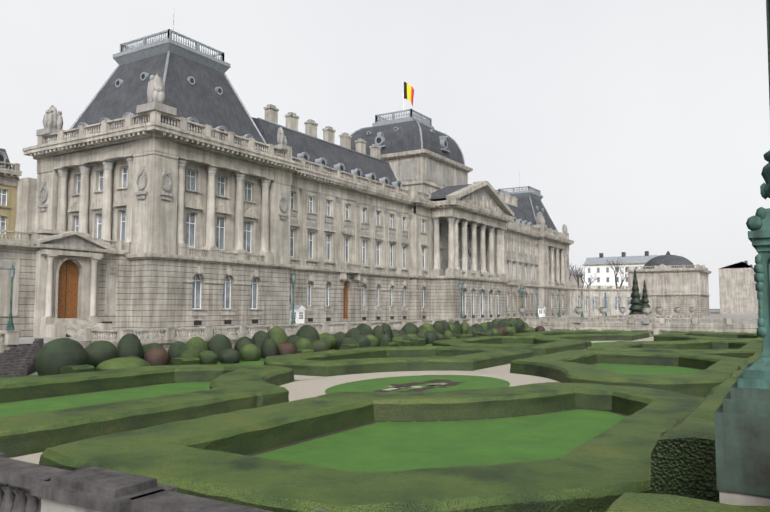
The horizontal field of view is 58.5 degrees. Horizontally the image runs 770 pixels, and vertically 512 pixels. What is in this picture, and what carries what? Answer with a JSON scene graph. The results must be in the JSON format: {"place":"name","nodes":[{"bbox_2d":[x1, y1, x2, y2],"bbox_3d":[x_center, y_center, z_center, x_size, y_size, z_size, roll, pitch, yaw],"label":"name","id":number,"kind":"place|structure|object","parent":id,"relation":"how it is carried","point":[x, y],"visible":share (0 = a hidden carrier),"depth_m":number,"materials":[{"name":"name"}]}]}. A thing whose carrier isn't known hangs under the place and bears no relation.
{"place":"outdoors","nodes":[
{"label":"outdoors","id":0,"kind":"place"},
{"bbox_2d":[0,148,129,337],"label":"wing","id":1,"kind":"structure","parent":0,"point":[70,283],"depth_m":70.24,"materials":[{"name":"beige stone"}]},
{"bbox_2d":[0,309,758,472],"bbox_3d":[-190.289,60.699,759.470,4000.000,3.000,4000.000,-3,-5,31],"label":"ground","id":2,"kind":"structure","parent":0,"point":[387,446],"depth_m":26.97,"materials":[{"name":"green plant"}]},
{"bbox_2d":[290,270,295,328],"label":"lamp","id":3,"kind":"object","parent":2,"relation":"on","point":[293,284],"visible":0.79,"depth_m":92.19,"materials":[{"name":"teal metal"}]},
{"bbox_2d":[289,305,305,323],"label":"box","id":4,"kind":"object","parent":2,"relation":"on","point":[299,312],"visible":0.71,"depth_m":95.17,"materials":[{"name":"white wood"}]},
{"bbox_2d":[22,19,573,333],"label":"palace","id":5,"kind":"structure","parent":2,"relation":"on","point":[190,182],"depth_m":92.34,"materials":[{"name":"stone"}]},
{"bbox_2d":[404,82,413,105],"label":"flag","id":6,"kind":"object","parent":5,"relation":"attached to","point":[408,92],"visible":1,"depth_m":153.33,"materials":[{"name":"multicoloured fabric"}]},
{"bbox_2d":[0,337,704,463],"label":"garden floor","id":7,"kind":"structure","parent":2,"relation":"on","point":[306,386],"depth_m":44.51,"materials":[{"name":"beige gravel"}]},
{"bbox_2d":[0,307,757,377],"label":"balustrade wall","id":8,"kind":"structure","parent":2,"relation":"on","point":[17,359],"depth_m":86.92,"materials":[{"name":"stone"}]},
{"bbox_2d":[5,263,14,330],"bbox_3d":[-28.792,3.108,53.010,0.597,5.232,0.628,-3,-5,31],"label":"lamp","id":9,"kind":"object","parent":8,"relation":"on","point":[10,326],"visible":1,"depth_m":52.90,"materials":[{"name":"teal metal"}]},
{"bbox_2d":[0,318,769,511],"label":"hedges","id":10,"kind":"object","parent":2,"relation":"on","point":[654,451],"visible":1,"depth_m":27.30,"materials":[{"name":"green plant"}]},
{"bbox_2d":[0,452,769,511],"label":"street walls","id":11,"kind":"structure","parent":2,"relation":"on","point":[27,487],"depth_m":7.07,"materials":[{"name":"stone"}]},
{"bbox_2d":[714,0,769,496],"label":"lamp","id":12,"kind":"object","parent":11,"relation":"on","point":[742,428],"visible":1,"depth_m":7.35,"materials":[{"name":"teal metal"}]},
{"bbox_2d":[458,280,464,318],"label":"lamp","id":13,"kind":"object","parent":2,"relation":"on","point":[461,294],"visible":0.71,"depth_m":124.31,"materials":[{"name":"teal metal"}]},
{"bbox_2d":[519,285,523,315],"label":"lamp","id":14,"kind":"object","parent":2,"relation":"on","point":[521,290],"visible":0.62,"depth_m":150.75,"materials":[{"name":"teal metal"}]},
{"bbox_2d":[535,289,538,318],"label":"lamp","id":15,"kind":"object","parent":2,"relation":"on","point":[537,315],"visible":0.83,"depth_m":171.04,"materials":[{"name":"teal metal"}]},
{"bbox_2d":[538,306,545,316],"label":"sentry box","id":16,"kind":"object","parent":2,"relation":"on","point":[541,311],"visible":0.9,"depth_m":182.87,"materials":[{"name":"white wood"}]},
{"bbox_2d":[558,290,560,316],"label":"lamp","id":17,"kind":"object","parent":2,"relation":"on","point":[559,315],"visible":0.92,"depth_m":186.39,"materials":[{"name":"teal metal"}]},
{"bbox_2d":[569,264,582,286],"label":"tree","id":18,"kind":"object","parent":2,"relation":"on","point":[575,272],"visible":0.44,"depth_m":243.86,"materials":[{"name":"brown plant"}]},
{"bbox_2d":[577,266,596,287],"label":"tree","id":19,"kind":"object","parent":2,"relation":"on","point":[581,275],"visible":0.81,"depth_m":274.75,"materials":[{"name":"brown plant"}]},
{"bbox_2d":[606,257,626,288],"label":"tree","id":20,"kind":"object","parent":2,"relation":"on","point":[622,280],"visible":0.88,"depth_m":254.03,"materials":[{"name":"brown plant"}]},
{"bbox_2d":[628,269,651,314],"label":"conifers","id":21,"kind":"object","parent":2,"relation":"on","point":[637,303],"visible":0.83,"depth_m":198.78,"materials":[{"name":"green plant"}]},
{"bbox_2d":[0,0,769,308],"label":"sky","id":22,"kind":"structure","parent":0,"point":[639,126],"materials":[{"name":"white"}]},
{"bbox_2d":[569,251,758,315],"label":"buildings","id":23,"kind":"structure","parent":0,"point":[672,282],"depth_m":229.75,"materials":[{"name":"stone"}]}
]}

